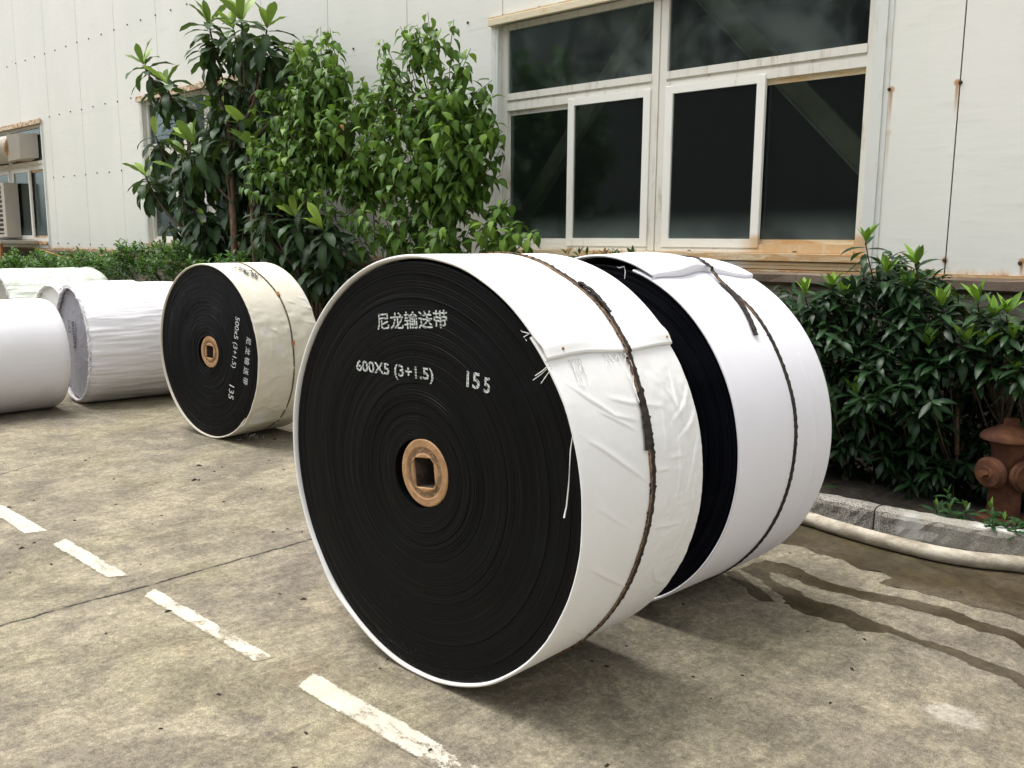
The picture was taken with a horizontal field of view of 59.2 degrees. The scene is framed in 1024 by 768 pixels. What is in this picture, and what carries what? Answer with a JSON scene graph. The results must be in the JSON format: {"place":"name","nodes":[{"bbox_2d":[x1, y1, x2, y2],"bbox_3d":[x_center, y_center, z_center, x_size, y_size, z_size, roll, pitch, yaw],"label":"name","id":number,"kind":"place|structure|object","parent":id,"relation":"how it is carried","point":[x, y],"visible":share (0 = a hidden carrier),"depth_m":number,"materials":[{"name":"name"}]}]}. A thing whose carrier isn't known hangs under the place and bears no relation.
{"place":"outdoors","nodes":[
{"label":"outdoors","id":0,"kind":"place"},
{"bbox_2d":[0,392,1023,767],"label":"ground","id":1,"kind":"structure","parent":0,"point":[220,544],"depth_m":3.11,"materials":[{"name":"concrete"}]},
{"bbox_2d":[0,503,46,532],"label":"painted dash","id":2,"kind":"object","parent":1,"relation":"on","point":[18,521],"visible":1,"depth_m":4.58,"materials":[{"name":"paint"}]},
{"bbox_2d":[0,298,70,413],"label":"covered roll","id":3,"kind":"object","parent":1,"relation":"on","point":[35,365],"visible":1,"depth_m":7.20,"materials":[{"name":"white plastic"}]},
{"bbox_2d":[0,267,107,299],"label":"covered roll","id":4,"kind":"object","parent":1,"relation":"on","point":[22,283],"visible":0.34,"depth_m":9.58,"materials":[{"name":"white plastic"}]},
{"bbox_2d":[36,280,136,306],"bbox_3d":[-4.194,-0.540,9.113,1.002,0.998,0.881,9,12,42],"label":"covered roll","id":5,"kind":"object","parent":1,"relation":"on","point":[50,291],"visible":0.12,"depth_m":8.80,"materials":[{"name":"white plastic"}]},
{"bbox_2d":[51,538,131,577],"bbox_3d":[-1.916,0.786,4.069,0.708,0.001,0.088,9,12,42],"label":"painted dash","id":6,"kind":"object","parent":1,"relation":"on","point":[101,566],"visible":1,"depth_m":4.05,"materials":[{"name":"paint"}]},
{"bbox_2d":[56,281,172,402],"bbox_3d":[-3.405,-0.403,8.170,1.138,1.036,1.042,-7,12,-41],"label":"covered roll","id":7,"kind":"object","parent":1,"relation":"on","point":[113,331],"visible":0.71,"depth_m":7.73,"materials":[{"name":"white plastic"}]},
{"bbox_2d":[143,587,276,661],"bbox_3d":[-1.176,0.897,3.404,0.915,0.001,0.080,9,12,42],"label":"painted dash","id":8,"kind":"object","parent":1,"relation":"on","point":[246,648],"visible":1,"depth_m":3.36,"materials":[{"name":"paint"}]},
{"bbox_2d":[160,262,315,439],"bbox_3d":[-2.022,-0.265,6.648,1.277,1.264,0.519,8,12,39],"label":"belt roll","id":9,"kind":"object","parent":1,"relation":"on","point":[234,338],"visible":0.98,"depth_m":6.35,"materials":[{"name":"rubber"}]},
{"bbox_2d":[295,671,485,767],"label":"painted dash","id":10,"kind":"object","parent":1,"relation":"on","point":[406,737],"visible":1,"depth_m":2.69,"materials":[{"name":"paint"}]},
{"bbox_2d":[7,438,961,767],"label":"debris","id":11,"kind":"object","parent":1,"relation":"on","point":[387,658],"visible":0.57,"depth_m":3.50,"materials":[{"name":"brown plant"}]},
{"bbox_2d":[293,251,702,686],"bbox_3d":[-0.104,0.248,3.105,1.392,1.394,0.616,9,12,42],"label":"belt roll","id":12,"kind":"object","parent":1,"relation":"on","point":[498,465],"visible":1,"depth_m":2.76,"materials":[{"name":"rubber"}]},
{"bbox_2d":[574,252,831,601],"bbox_3d":[0.543,0.150,3.768,0.649,1.389,1.366,-8,12,-43],"label":"belt roll","id":13,"kind":"object","parent":1,"relation":"on","point":[741,345],"visible":0.31,"depth_m":3.27,"materials":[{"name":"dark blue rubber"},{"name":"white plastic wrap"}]},
{"bbox_2d":[725,571,773,601],"bbox_3d":[0.993,0.850,3.805,0.076,0.001,0.366,-2,9,-12],"label":"wet concrete","id":14,"kind":"object","parent":1,"relation":"on","point":[753,590],"visible":0.94,"depth_m":3.79,"materials":[{"name":"grey concrete"}]},
{"bbox_2d":[741,560,1023,688],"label":"wet concrete","id":15,"kind":"object","parent":1,"relation":"on","point":[796,599],"visible":1,"depth_m":3.55,"materials":[{"name":"grey concrete"}]},
{"bbox_2d":[782,524,1023,618],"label":"wet concrete","id":16,"kind":"object","parent":1,"relation":"on","point":[997,590],"visible":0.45,"depth_m":3.95,"materials":[{"name":"concrete"}]},
{"bbox_2d":[801,512,1023,572],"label":"hose","id":17,"kind":"object","parent":1,"relation":"on","point":[982,560],"visible":0.69,"depth_m":4.14,"materials":[{"name":"plastic"}]},
{"bbox_2d":[809,493,1023,555],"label":"kerb","id":18,"kind":"structure","parent":1,"relation":"on","point":[937,530],"depth_m":4.33,"materials":[{"name":"concrete"}]},
{"bbox_2d":[819,464,1023,528],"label":"planting bed","id":19,"kind":"object","parent":1,"relation":"on","point":[860,487],"depth_m":4.90,"materials":[{"name":"soil"}]},
{"bbox_2d":[0,240,37,259],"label":"equipment stand","id":20,"kind":"object","parent":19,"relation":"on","point":[12,241],"visible":0.38,"depth_m":13.67,"materials":[{"name":"metal"}]},
{"bbox_2d":[0,238,317,319],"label":"hedge","id":21,"kind":"object","parent":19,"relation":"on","point":[112,262],"visible":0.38,"depth_m":10.42,"materials":[{"name":"green plant"}]},
{"bbox_2d":[122,0,324,266],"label":"loquat tree","id":22,"kind":"object","parent":19,"relation":"on","point":[215,161],"visible":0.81,"depth_m":9.14,"materials":[{"name":"green plant"}]},
{"bbox_2d":[239,189,377,321],"bbox_3d":[-1.873,-0.869,8.227,1.519,1.866,1.076,19,21,64],"label":"loquat shrub","id":23,"kind":"object","parent":19,"relation":"on","point":[321,277],"visible":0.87,"depth_m":8.01,"materials":[{"name":"green plant"}]},
{"bbox_2d":[239,14,541,261],"bbox_3d":[-1.145,-1.413,7.444,3.613,3.196,0.797,9,12,42],"label":"heart leaved tree","id":24,"kind":"object","parent":19,"relation":"on","point":[445,180],"visible":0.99,"depth_m":7.05,"materials":[{"name":"green plant"}]},
{"bbox_2d":[562,245,636,256],"bbox_3d":[0.547,-0.314,5.980,0.756,1.210,0.281,9,12,42],"label":"red tipped shrub","id":25,"kind":"object","parent":19,"relation":"on","point":[568,250],"visible":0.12,"depth_m":5.88,"materials":[{"name":"green plant"}]},
{"bbox_2d":[771,282,804,320],"bbox_3d":[1.339,-0.046,5.574,1.192,1.164,0.850,9,12,42],"label":"glossy shrub","id":26,"kind":"object","parent":19,"relation":"on","point":[783,296],"visible":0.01,"depth_m":5.40,"materials":[{"name":"green plant"}]},
{"bbox_2d":[786,222,928,483],"bbox_3d":[1.902,-0.139,5.011,0.736,1.491,0.914,9,12,42],"label":"glossy shrub","id":27,"kind":"object","parent":19,"relation":"on","point":[858,431],"visible":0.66,"depth_m":4.81,"materials":[{"name":"green plant"}]},
{"bbox_2d":[862,243,1002,499],"bbox_3d":[2.224,-0.036,4.747,0.563,1.394,0.843,9,12,42],"label":"glossy shrub","id":28,"kind":"object","parent":19,"relation":"on","point":[928,413],"visible":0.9,"depth_m":4.61,"materials":[{"name":"green plant"}]},
{"bbox_2d":[921,484,981,520],"bbox_3d":[2.135,0.595,4.374,0.199,0.221,0.232,-2,9,-15],"label":"weed","id":29,"kind":"object","parent":19,"relation":"on","point":[942,504],"visible":0.77,"depth_m":4.37,"materials":[{"name":"green plant"}]},
{"bbox_2d":[939,277,1023,509],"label":"glossy shrub","id":30,"kind":"object","parent":19,"relation":"on","point":[1001,395],"visible":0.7,"depth_m":4.37,"materials":[{"name":"green plant"}]},
{"bbox_2d":[974,417,1023,525],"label":"fire hydrant","id":31,"kind":"object","parent":19,"relation":"on","point":[999,473],"visible":0.95,"depth_m":4.33,"materials":[{"name":"orange metal"}]},
{"bbox_2d":[977,497,1023,541],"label":"weed","id":32,"kind":"object","parent":19,"relation":"on","point":[993,521],"visible":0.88,"depth_m":4.17,"materials":[{"name":"green plant"}]},
{"bbox_2d":[0,0,1023,488],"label":"factory building","id":33,"kind":"structure","parent":0,"point":[772,144],"depth_m":7.99,"materials":[{"name":"paint"}]},
{"bbox_2d":[0,182,21,236],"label":"air cooler","id":34,"kind":"object","parent":33,"relation":"attached to","point":[10,224],"visible":1,"depth_m":14.45,"materials":[{"name":"metal"}]},
{"bbox_2d":[0,133,38,164],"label":"ventilation duct","id":35,"kind":"object","parent":33,"relation":"attached to","point":[21,147],"visible":1,"depth_m":13.73,"materials":[{"name":"metal"}]},
{"bbox_2d":[0,119,50,247],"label":"window","id":36,"kind":"structure","parent":33,"relation":"in","point":[30,176],"depth_m":14.18,"materials":[{"name":"paint"}]},
{"bbox_2d":[35,247,363,268],"bbox_3d":[-3.356,-1.426,10.327,11.101,0.159,0.022,9,12,42],"label":"power cable","id":37,"kind":"object","parent":33,"relation":"attached to","point":[128,256],"visible":0.12,"depth_m":13.56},
{"bbox_2d":[135,68,281,252],"bbox_3d":[-3.511,-2.478,10.406,3.180,1.902,0.137,9,12,42],"label":"window","id":38,"kind":"structure","parent":33,"relation":"in","point":[152,224],"depth_m":11.20,"materials":[{"name":"paint"}]},
{"bbox_2d":[488,0,894,270],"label":"window","id":39,"kind":"structure","parent":33,"relation":"in","point":[527,56],"depth_m":6.31,"materials":[{"name":"paint"}]}
]}

